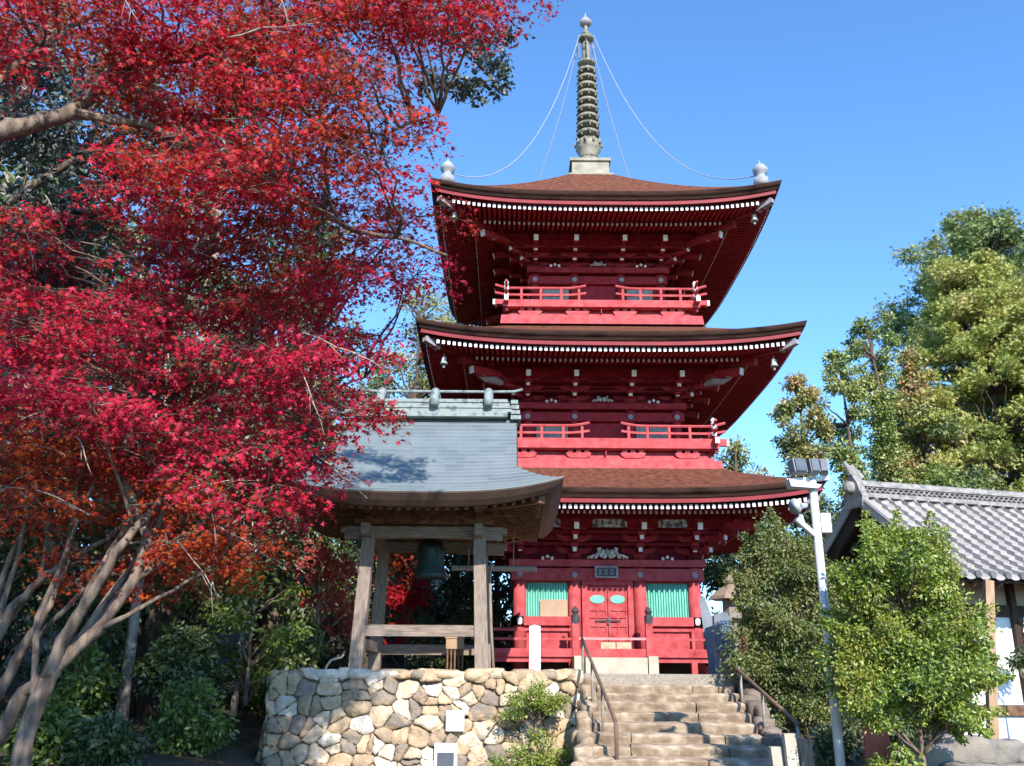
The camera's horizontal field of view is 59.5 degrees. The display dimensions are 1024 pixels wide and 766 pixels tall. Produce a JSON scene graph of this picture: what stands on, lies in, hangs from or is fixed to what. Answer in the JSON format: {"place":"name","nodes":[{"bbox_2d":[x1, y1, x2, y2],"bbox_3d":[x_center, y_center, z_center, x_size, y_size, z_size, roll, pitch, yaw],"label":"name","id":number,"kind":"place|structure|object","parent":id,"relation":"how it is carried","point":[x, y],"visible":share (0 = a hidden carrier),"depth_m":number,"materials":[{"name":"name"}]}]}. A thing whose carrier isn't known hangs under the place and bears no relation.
{"place":"outdoors","nodes":[
{"label":"outdoors","id":0,"kind":"place"},
{"bbox_2d":[198,554,317,705],"bbox_3d":[-4.810,4.697,17.141,2.184,2.808,2.276,11,-21,-29],"label":"shrub","id":1,"kind":"object","parent":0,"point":[232,618],"visible":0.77,"depth_m":16.88,"materials":[{"name":"green plant"}]},
{"bbox_2d":[325,654,343,668],"bbox_3d":[-3.179,5.021,15.994,0.364,0.356,0.066,10,-21,-28],"label":"hose","id":2,"kind":"object","parent":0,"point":[333,659],"visible":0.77,"depth_m":16.00,"materials":[{"name":"rubber"}]},
{"bbox_2d":[0,546,897,765],"bbox_3d":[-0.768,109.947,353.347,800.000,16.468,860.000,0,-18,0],"label":"ground","id":3,"kind":"structure","parent":0,"point":[243,749],"depth_m":17.17,"materials":[{"name":"soil"}]},
{"bbox_2d":[0,690,89,765],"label":"shrub","id":4,"kind":"object","parent":3,"relation":"on","point":[59,723],"visible":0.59,"depth_m":12.11,"materials":[{"name":"green plant"}]},
{"bbox_2d":[0,642,126,722],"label":"shrub","id":5,"kind":"object","parent":3,"relation":"on","point":[69,682],"visible":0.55,"depth_m":14.64,"materials":[{"name":"green plant"}]},
{"bbox_2d":[0,603,143,714],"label":"shrub","id":6,"kind":"object","parent":3,"relation":"on","point":[64,620],"visible":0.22,"depth_m":16.11,"materials":[{"name":"green plant"}]},
{"bbox_2d":[0,184,154,664],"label":"evergreen tree","id":7,"kind":"object","parent":3,"relation":"on","point":[4,656],"visible":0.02,"depth_m":24.30,"materials":[{"name":"green plant"}]},
{"bbox_2d":[0,125,167,589],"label":"evergreen tree","id":8,"kind":"object","parent":3,"relation":"on","point":[6,178],"visible":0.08,"depth_m":15.63,"materials":[{"name":"green plant"}]},
{"bbox_2d":[0,171,175,569],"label":"evergreen tree","id":9,"kind":"object","parent":3,"relation":"on","point":[5,541],"visible":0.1,"depth_m":13.31,"materials":[{"name":"green plant"}]},
{"bbox_2d":[0,20,192,654],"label":"evergreen tree","id":10,"kind":"object","parent":3,"relation":"on","point":[39,593],"visible":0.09,"depth_m":20.71,"materials":[{"name":"green plant"}]},
{"bbox_2d":[48,708,148,765],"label":"shrub","id":11,"kind":"object","parent":3,"relation":"on","point":[111,739],"visible":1,"depth_m":11.85,"materials":[{"name":"green plant"}]},
{"bbox_2d":[77,565,187,693],"bbox_3d":[-7.952,5.122,19.346,2.806,3.142,1.987,-4,-19,13],"label":"shrub","id":12,"kind":"object","parent":3,"relation":"on","point":[121,643],"visible":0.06,"depth_m":19.04,"materials":[{"name":"green plant"}]},
{"bbox_2d":[9,211,259,675],"bbox_3d":[-9.601,1.266,22.732,6.332,12.652,6.309,0,-18,0],"label":"evergreen tree","id":13,"kind":"object","parent":3,"relation":"on","point":[93,550],"visible":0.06,"depth_m":21.58,"materials":[{"name":"green plant"}]},
{"bbox_2d":[0,384,313,701],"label":"maple tree","id":14,"kind":"object","parent":3,"relation":"on","point":[75,501],"visible":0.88,"depth_m":8.84,"materials":[{"name":"red plant"}]},
{"bbox_2d":[95,334,222,726],"bbox_3d":[-7.123,2.752,16.800,2.771,7.996,3.019,6,-19,-17],"label":"evergreen tree","id":15,"kind":"object","parent":3,"relation":"on","point":[123,699],"visible":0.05,"depth_m":16.28,"materials":[{"name":"green plant"}]},
{"bbox_2d":[95,436,233,667],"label":"evergreen tree","id":16,"kind":"object","parent":3,"relation":"on","point":[217,633],"depth_m":25.95,"materials":[{"name":"green plant"}]},
{"bbox_2d":[21,261,315,717],"bbox_3d":[-7.250,1.905,18.717,5.259,10.148,5.650,-13,-23,36],"label":"evergreen tree","id":17,"kind":"object","parent":3,"relation":"on","point":[158,618],"visible":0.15,"depth_m":17.94,"materials":[{"name":"green plant"}]},
{"bbox_2d":[128,619,235,733],"bbox_3d":[-5.867,5.214,15.874,1.741,2.010,1.924,0,-18,0],"label":"shrub","id":18,"kind":"object","parent":3,"relation":"on","point":[167,655],"visible":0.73,"depth_m":15.78,"materials":[{"name":"green plant"}]},
{"bbox_2d":[137,674,239,758],"bbox_3d":[-5.076,5.377,14.000,1.542,1.590,1.725,6,-19,-17],"label":"shrub","id":19,"kind":"object","parent":3,"relation":"on","point":[185,711],"visible":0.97,"depth_m":13.82,"materials":[{"name":"green plant"}]},
{"bbox_2d":[53,18,349,672],"bbox_3d":[-7.583,-1.557,22.963,7.106,18.297,7.000,0,-18,0],"label":"evergreen tree","id":20,"kind":"object","parent":3,"relation":"on","point":[115,579],"visible":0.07,"depth_m":23.08,"materials":[{"name":"green plant"}]},
{"bbox_2d":[0,168,481,765],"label":"maple tree","id":21,"kind":"object","parent":3,"relation":"on","point":[126,420],"visible":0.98,"depth_m":8.85,"materials":[{"name":"red plant"}]},
{"bbox_2d":[199,389,310,715],"bbox_3d":[-5.345,3.328,17.948,2.823,7.048,2.969,0,-18,0],"label":"tree","id":22,"kind":"object","parent":3,"relation":"on","point":[234,700],"visible":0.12,"depth_m":18.09,"materials":[{"name":"red plant"}]},
{"bbox_2d":[0,0,535,341],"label":"oak tree","id":23,"kind":"object","parent":3,"relation":"on","point":[60,139],"visible":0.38,"depth_m":11.36,"materials":[{"name":"green plant"}]},
{"bbox_2d":[188,338,353,660],"bbox_3d":[-6.586,3.264,25.051,5.793,9.845,5.433,-17,-25,42],"label":"evergreen tree","id":24,"kind":"object","parent":3,"relation":"on","point":[258,619],"visible":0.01,"depth_m":24.00,"materials":[{"name":"green plant"}]},
{"bbox_2d":[0,0,563,256],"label":"maple tree","id":25,"kind":"object","parent":3,"relation":"on","point":[131,65],"visible":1,"depth_m":8.32,"materials":[{"name":"red plant"}]},
{"bbox_2d":[232,617,331,715],"bbox_3d":[-4.697,6.047,18.442,2.375,2.449,2.233,-7,-20,20],"label":"shrub","id":26,"kind":"object","parent":3,"relation":"on","point":[258,697],"visible":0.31,"depth_m":18.49,"materials":[{"name":"green plant"}]},
{"bbox_2d":[225,373,354,660],"bbox_3d":[-8.074,3.664,30.336,6.158,11.780,6.313,0,-18,0],"label":"evergreen tree","id":27,"kind":"object","parent":3,"relation":"on","point":[307,542],"depth_m":29.23,"materials":[{"name":"plant"}]},
{"bbox_2d":[194,201,397,668],"bbox_3d":[-6.461,1.132,25.579,6.066,14.276,5.955,0,-18,0],"label":"evergreen tree","id":28,"kind":"object","parent":3,"relation":"on","point":[275,619],"visible":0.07,"depth_m":24.64,"materials":[{"name":"green plant"}]},
{"bbox_2d":[281,536,375,667],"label":"maple tree","id":29,"kind":"object","parent":3,"relation":"on","point":[326,596],"visible":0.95,"depth_m":20.42,"materials":[{"name":"red plant"}]},
{"bbox_2d":[296,446,400,636],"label":"evergreen tree","id":30,"kind":"object","parent":3,"relation":"on","point":[352,586],"visible":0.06,"depth_m":31.73,"materials":[{"name":"green plant"}]},
{"bbox_2d":[337,372,426,609],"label":"evergreen tree","id":31,"kind":"object","parent":3,"relation":"on","point":[377,385],"visible":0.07,"depth_m":36.93,"materials":[{"name":"green plant"}]},
{"bbox_2d":[343,284,455,582],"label":"leafy tree","id":32,"kind":"object","parent":3,"relation":"on","point":[418,359],"visible":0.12,"depth_m":40.35,"materials":[{"name":"green plant"}]},
{"bbox_2d":[255,667,584,765],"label":"stone wall","id":33,"kind":"structure","parent":3,"relation":"on","point":[343,716],"depth_m":14.91,"materials":[{"name":"stone"}]},
{"bbox_2d":[278,387,563,670],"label":"bell tower","id":34,"kind":"structure","parent":33,"relation":"on","point":[450,474],"depth_m":17.01,"materials":[{"name":"grey metal"}]},
{"bbox_2d":[415,538,445,579],"bbox_3d":[-1.624,3.442,17.975,0.630,0.932,0.630,0,-18,0],"label":"temple bell","id":35,"kind":"object","parent":34,"relation":"hanging from","point":[430,560],"visible":0.96,"depth_m":17.74,"materials":[{"name":"teal metal"}]},
{"bbox_2d":[452,525,536,571],"bbox_3d":[-0.353,3.280,18.042,1.701,1.022,0.110,1,-18,-1],"label":"striker log","id":36,"kind":"object","parent":34,"relation":"hanging from","point":[468,567],"visible":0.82,"depth_m":17.86,"materials":[{"name":"wood"}]},
{"bbox_2d":[434,743,456,765],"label":"information sign","id":37,"kind":"object","parent":33,"relation":"attached to","point":[445,754],"visible":1,"depth_m":14.53,"materials":[{"name":"white paint"}]},
{"bbox_2d":[446,710,463,730],"bbox_3d":[-0.939,5.577,14.780,0.300,0.320,0.030,0,-18,0],"label":"white plate","id":38,"kind":"object","parent":33,"relation":"attached to","point":[454,720],"visible":1,"depth_m":14.77,"materials":[{"name":"paint"}]},
{"bbox_2d":[490,677,572,739],"bbox_3d":[0.317,5.253,14.513,1.344,1.006,0.999,0,-18,0],"label":"shrub","id":39,"kind":"object","parent":33,"relation":"on","point":[542,706],"visible":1,"depth_m":14.45,"materials":[{"name":"green plant"}]},
{"bbox_2d":[366,554,493,667],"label":"evergreen tree","id":40,"kind":"object","parent":3,"relation":"on","point":[454,577],"visible":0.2,"depth_m":31.99,"materials":[{"name":"green plant"}]},
{"bbox_2d":[404,321,460,611],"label":"leafy tree","id":41,"kind":"object","parent":3,"relation":"on","point":[419,379],"visible":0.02,"depth_m":40.83,"materials":[{"name":"plant"}]},
{"bbox_2d":[430,555,512,670],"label":"evergreen tree","id":42,"kind":"object","parent":3,"relation":"on","point":[497,588],"visible":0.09,"depth_m":32.97,"materials":[{"name":"green plant"}]},
{"bbox_2d":[490,561,512,670],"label":"evergreen tree","id":43,"kind":"object","parent":3,"relation":"on","point":[506,599],"visible":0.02,"depth_m":34.84,"materials":[{"name":"green plant"}]},
{"bbox_2d":[484,723,572,765],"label":"shrub","id":44,"kind":"object","parent":3,"relation":"on","point":[540,759],"visible":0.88,"depth_m":13.95,"materials":[{"name":"green plant"}]},
{"bbox_2d":[569,677,784,765],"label":"stone steps","id":45,"kind":"structure","parent":3,"relation":"on","point":[685,725],"depth_m":13.02,"materials":[{"name":"stone"}]},
{"bbox_2d":[581,637,618,759],"bbox_3d":[1.297,4.756,13.641,0.054,1.854,3.735,1,-18,-2],"label":"handrail","id":46,"kind":"object","parent":45,"relation":"on","point":[593,668],"visible":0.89,"depth_m":13.04,"materials":[{"name":"metal"}]},
{"bbox_2d":[717,651,799,738],"bbox_3d":[3.656,4.875,13.556,0.052,1.704,4.397,0,-18,0],"label":"handrail","id":47,"kind":"object","parent":45,"relation":"on","point":[773,701],"visible":0.72,"depth_m":13.01,"materials":[{"name":"metal"}]},
{"bbox_2d":[701,434,786,583],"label":"slender tree","id":48,"kind":"object","parent":3,"relation":"on","point":[736,457],"visible":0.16,"depth_m":36.23,"materials":[{"name":"green plant"}]},
{"bbox_2d":[700,550,807,653],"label":"leafy tree","id":49,"kind":"object","parent":3,"relation":"on","point":[715,579],"visible":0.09,"depth_m":30.71,"materials":[{"name":"green plant"}]},
{"bbox_2d":[768,746,783,765],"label":"short post","id":50,"kind":"object","parent":3,"relation":"on","point":[775,756],"visible":1,"depth_m":9.68,"materials":[{"name":"stone"}]},
{"bbox_2d":[711,506,867,734],"bbox_3d":[4.787,4.076,15.216,2.784,4.004,1.879,0,-18,0],"label":"tall shrub","id":51,"kind":"object","parent":3,"relation":"on","point":[788,673],"visible":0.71,"depth_m":14.98,"materials":[{"name":"green plant"}]},
{"bbox_2d":[781,733,798,765],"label":"short post","id":52,"kind":"object","parent":3,"relation":"on","point":[790,750],"visible":1,"depth_m":9.61,"materials":[{"name":"stone"}]},
{"bbox_2d":[741,493,841,646],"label":"leafy tree","id":53,"kind":"object","parent":3,"relation":"on","point":[807,516],"visible":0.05,"depth_m":31.73,"materials":[{"name":"green plant"}]},
{"bbox_2d":[742,677,856,732],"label":"rubble wall","id":54,"kind":"structure","parent":3,"relation":"on","point":[791,729],"depth_m":15.12,"materials":[{"name":"stone"}]},
{"bbox_2d":[766,371,835,523],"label":"slender tree","id":55,"kind":"object","parent":3,"relation":"on","point":[796,444],"visible":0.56,"depth_m":36.90,"materials":[{"name":"green plant"}]},
{"bbox_2d":[796,739,814,765],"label":"short post","id":56,"kind":"object","parent":3,"relation":"on","point":[805,752],"visible":0.8,"depth_m":9.96,"materials":[{"name":"stone"}]},
{"bbox_2d":[785,458,845,765],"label":"light pole","id":57,"kind":"object","parent":3,"relation":"on","point":[821,523],"visible":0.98,"depth_m":10.24,"materials":[{"name":"metal"}]},
{"bbox_2d":[813,479,867,558],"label":"leafy tree","id":58,"kind":"object","parent":3,"relation":"on","point":[841,503],"visible":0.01,"depth_m":33.54,"materials":[{"name":"green plant"}]},
{"bbox_2d":[811,347,877,498],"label":"slender tree","id":59,"kind":"object","parent":3,"relation":"on","point":[854,393],"visible":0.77,"depth_m":38.28,"materials":[{"name":"plant"}]},
{"bbox_2d":[803,707,938,765],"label":"shrub","id":60,"kind":"object","parent":3,"relation":"on","point":[823,747],"visible":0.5,"depth_m":11.27,"materials":[{"name":"green plant"}]},
{"bbox_2d":[834,309,917,510],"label":"slender tree","id":61,"kind":"object","parent":3,"relation":"on","point":[880,399],"visible":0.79,"depth_m":39.78,"materials":[{"name":"plant"}]},
{"bbox_2d":[862,725,891,765],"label":"red board","id":62,"kind":"object","parent":3,"relation":"on","point":[880,743],"visible":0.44,"depth_m":10.18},
{"bbox_2d":[864,743,925,765],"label":"shrub","id":63,"kind":"object","parent":3,"relation":"on","point":[902,757],"visible":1,"depth_m":8.95,"materials":[{"name":"green plant"}]},
{"bbox_2d":[807,508,1016,765],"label":"lit shrub","id":64,"kind":"object","parent":3,"relation":"on","point":[939,675],"visible":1,"depth_m":9.13,"materials":[{"name":"green plant"}]},
{"bbox_2d":[801,461,1023,742],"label":"temple hall","id":65,"kind":"structure","parent":3,"relation":"on","point":[987,532],"depth_m":14.63,"materials":[{"name":"grey tile"}]},
{"bbox_2d":[1019,618,1023,643],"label":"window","id":66,"kind":"structure","parent":65,"relation":"in","point":[1021,619],"depth_m":13.87,"materials":[{"name":"glass"}]},
{"bbox_2d":[899,741,953,765],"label":"boulder","id":67,"kind":"object","parent":3,"relation":"on","point":[938,753],"visible":0.51,"depth_m":9.59,"materials":[{"name":"stone"}]},
{"bbox_2d":[865,345,990,486],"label":"slender tree","id":68,"kind":"object","parent":3,"relation":"on","point":[911,382],"visible":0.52,"depth_m":39.98,"materials":[{"name":"green plant"}]},
{"bbox_2d":[864,202,1023,471],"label":"cypress tree","id":69,"kind":"object","parent":3,"relation":"on","point":[979,230],"visible":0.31,"depth_m":51.79,"materials":[{"name":"plant"}]},
{"bbox_2d":[909,459,1002,490],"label":"leafy tree","id":70,"kind":"object","parent":3,"relation":"on","point":[941,478],"visible":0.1,"depth_m":33.56,"materials":[{"name":"green plant"}]},
{"bbox_2d":[890,247,1023,491],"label":"cypress tree","id":71,"kind":"object","parent":3,"relation":"on","point":[978,292],"visible":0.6,"depth_m":40.86,"materials":[{"name":"plant"}]},
{"bbox_2d":[938,761,996,765],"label":"boulder","id":72,"kind":"object","parent":3,"relation":"on","point":[956,763],"visible":1,"depth_m":9.36,"materials":[{"name":"stone"}]},
{"bbox_2d":[939,733,997,764],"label":"boulder","id":73,"kind":"object","parent":3,"relation":"on","point":[979,749],"visible":0.42,"depth_m":9.76,"materials":[{"name":"stone"}]},
{"bbox_2d":[954,463,1017,491],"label":"leafy tree","id":74,"kind":"object","parent":3,"relation":"on","point":[967,472],"visible":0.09,"depth_m":35.28,"materials":[{"name":"green plant"}]},
{"bbox_2d":[982,579,998,738],"bbox_3d":[6.543,3.943,12.230,0.841,2.522,0.152,14,-23,-36],"label":"prop post","id":75,"kind":"object","parent":3,"relation":"on","point":[988,594],"visible":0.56,"depth_m":12.39,"materials":[{"name":"wood"}]},
{"bbox_2d":[976,348,1023,489],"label":"cypress tree","id":76,"kind":"object","parent":3,"relation":"on","point":[1009,466],"visible":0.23,"depth_m":41.00,"materials":[{"name":"plant"}]},
{"bbox_2d":[990,738,1023,763],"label":"boulder","id":77,"kind":"object","parent":3,"relation":"on","point":[1008,750],"visible":0.48,"depth_m":10.00,"materials":[{"name":"stone"}]},
{"bbox_2d":[994,763,1023,765],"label":"boulder","id":78,"kind":"object","parent":3,"relation":"on","point":[1014,764],"visible":0.9,"depth_m":9.64,"materials":[{"name":"stone"}]},
{"bbox_2d":[1003,644,1023,679],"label":"shrub","id":79,"kind":"object","parent":3,"relation":"on","point":[1015,657],"visible":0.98,"depth_m":13.13,"materials":[{"name":"green plant"}]},
{"bbox_2d":[0,0,1023,619],"label":"sky","id":80,"kind":"structure","parent":0,"point":[876,120],"materials":[{"name":"blue"}]},
{"bbox_2d":[584,673,842,726],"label":"terrace ground","id":81,"kind":"structure","parent":0,"point":[702,679],"depth_m":15.43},
{"bbox_2d":[299,610,368,668],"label":"shrub","id":82,"kind":"object","parent":81,"relation":"on","point":[325,659],"visible":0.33,"depth_m":21.45,"materials":[{"name":"green plant"}]},
{"bbox_2d":[373,554,435,669],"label":"maple tree","id":83,"kind":"object","parent":81,"relation":"on","point":[402,603],"visible":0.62,"depth_m":28.08,"materials":[{"name":"red plant"}]},
{"bbox_2d":[405,613,466,669],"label":"shrub","id":84,"kind":"object","parent":81,"relation":"on","point":[439,659],"visible":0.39,"depth_m":25.11,"materials":[{"name":"green plant"}]},
{"bbox_2d":[445,637,464,670],"bbox_3d":[-1.138,5.410,17.799,0.380,0.690,0.340,0,-18,0],"label":"offering box","id":85,"kind":"object","parent":81,"relation":"on","point":[454,643],"visible":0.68,"depth_m":17.71,"materials":[{"name":"wood"}]},
{"bbox_2d":[445,591,512,667],"bbox_3d":[-0.943,7.549,26.349,2.560,2.826,1.921,-7,-20,21],"label":"shrub","id":86,"kind":"object","parent":81,"relation":"on","point":[500,618],"visible":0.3,"depth_m":26.36,"materials":[{"name":"green plant"}]},
{"bbox_2d":[489,562,494,667],"bbox_3d":[-0.390,4.404,16.911,0.093,2.058,0.268,8,-20,-22],"label":"wooden pole","id":87,"kind":"object","parent":81,"relation":"on","point":[491,621],"visible":0.84,"depth_m":16.86,"materials":[{"name":"wood"}]},
{"bbox_2d":[529,625,540,670],"bbox_3d":[0.407,4.742,15.938,0.200,0.850,0.130,0,-18,0],"label":"marker post","id":88,"kind":"object","parent":81,"relation":"on","point":[535,647],"visible":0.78,"depth_m":15.88,"materials":[{"name":"stone"}]},
{"bbox_2d":[415,13,828,673],"bbox_3d":[2.518,-2.503,28.176,10.120,22.280,10.120,0,-18,0],"label":"pagoda","id":89,"kind":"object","parent":81,"relation":"on","point":[589,305],"visible":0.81,"depth_m":24.12,"materials":[{"name":"red wood"}]},
{"bbox_2d":[440,354,447,367],"bbox_3d":[-1.756,-0.577,23.085,0.210,0.390,0.210,0,-18,0],"label":"wind bell","id":90,"kind":"object","parent":89,"relation":"hanging from","point":[443,361],"visible":1,"depth_m":23.05,"materials":[{"name":"metal"}]},
{"bbox_2d":[450,212,457,220],"bbox_3d":[-1.588,-4.590,24.581,0.210,0.390,0.210,0,-18,0],"label":"wind bell","id":91,"kind":"object","parent":89,"relation":"hanging from","point":[454,215],"visible":0.78,"depth_m":24.54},
{"bbox_2d":[526,583,567,615],"bbox_3d":[0.906,5.603,23.133,1.070,0.860,0.160,0,-18,0],"label":"window","id":92,"kind":"structure","parent":89,"relation":"in","point":[542,599],"depth_m":23.12,"materials":[{"name":"green paint"}]},
{"bbox_2d":[536,427,567,437],"bbox_3d":[1.110,1.467,24.733,0.870,0.660,0.120,0,-18,0],"label":"window","id":93,"kind":"structure","parent":89,"relation":"in","point":[537,428],"depth_m":24.72,"materials":[{"name":"glass"}]},
{"bbox_2d":[543,290,568,299],"bbox_3d":[1.287,-2.398,26.243,0.760,0.850,0.120,0,-18,0],"label":"window","id":94,"kind":"structure","parent":89,"relation":"in","point":[544,291],"depth_m":26.26,"materials":[{"name":"glass"}]},
{"bbox_2d":[587,586,607,648],"bbox_3d":[2.201,6.008,22.986,0.515,1.565,0.190,0,-18,0],"label":"door","id":95,"kind":"structure","parent":89,"relation":"in","point":[597,595],"depth_m":22.97,"materials":[{"name":"red wood"}]},
{"bbox_2d":[581,286,614,299],"bbox_3d":[2.512,-2.361,26.218,0.990,0.980,0.150,0,-18,0],"label":"door","id":96,"kind":"structure","parent":89,"relation":"in","point":[592,292],"depth_m":26.25,"materials":[{"name":"paint"}]},
{"bbox_2d":[584,423,619,437],"bbox_3d":[2.485,1.506,24.707,0.990,0.790,0.150,0,-18,0],"label":"door","id":97,"kind":"structure","parent":89,"relation":"in","point":[597,430],"depth_m":24.71,"materials":[{"name":"paint"}]},
{"bbox_2d":[607,586,628,648],"bbox_3d":[2.716,6.012,22.986,0.515,1.565,0.190,0,-18,0],"label":"door","id":98,"kind":"structure","parent":89,"relation":"in","point":[617,601],"depth_m":22.98,"materials":[{"name":"red wood"}]},
{"bbox_2d":[626,289,652,299],"bbox_3d":[3.747,-2.381,26.243,0.760,0.850,0.120,0,-18,0],"label":"window","id":99,"kind":"structure","parent":89,"relation":"in","point":[628,291],"depth_m":26.27,"materials":[{"name":"glass"}]},
{"bbox_2d":[636,427,667,437],"bbox_3d":[3.870,1.487,24.733,0.870,0.660,0.120,0,-18,0],"label":"window","id":100,"kind":"structure","parent":89,"relation":"in","point":[638,429],"depth_m":24.73,"materials":[{"name":"glass"}]},
{"bbox_2d":[646,584,688,616],"bbox_3d":[4.016,5.629,23.145,1.070,0.860,0.135,0,-18,0],"label":"window","id":101,"kind":"structure","parent":89,"relation":"in","point":[664,600],"depth_m":23.12,"materials":[{"name":"green paint"}]},
{"bbox_2d":[751,214,757,223],"bbox_3d":[6.652,-4.532,24.581,0.210,0.390,0.210,0,-18,0],"label":"wind bell","id":102,"kind":"object","parent":89,"relation":"hanging from","point":[754,219],"visible":1,"depth_m":24.54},
{"bbox_2d":[770,356,777,369],"bbox_3d":[6.754,-0.518,23.085,0.210,0.390,0.210,0,-18,0],"label":"wind bell","id":103,"kind":"object","parent":89,"relation":"hanging from","point":[774,365],"visible":1,"depth_m":23.04,"materials":[{"name":"metal"}]},
{"bbox_2d":[798,512,804,521],"bbox_3d":[6.997,3.276,21.683,0.210,0.390,0.210,0,-18,0],"label":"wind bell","id":104,"kind":"object","parent":89,"relation":"hanging from","point":[800,515],"visible":0.48,"depth_m":21.64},
{"bbox_2d":[699,597,715,673],"bbox_3d":[4.099,5.159,18.284,0.510,1.540,0.140,0,-18,0],"label":"leaning slab","id":105,"kind":"object","parent":81,"relation":"on","point":[706,615],"depth_m":18.24,"materials":[{"name":"stone"}]},
{"bbox_2d":[712,612,734,673],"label":"stone slab","id":106,"kind":"structure","parent":81,"relation":"on","point":[721,617],"depth_m":17.74,"materials":[{"name":"grey stone"}]},
{"bbox_2d":[709,575,741,654],"bbox_3d":[4.684,5.114,18.964,0.960,2.060,0.831,0,-18,0],"label":"stone lantern","id":107,"kind":"object","parent":81,"relation":"on","point":[723,594],"visible":0.35,"depth_m":18.94,"materials":[{"name":"stone"}]}
]}

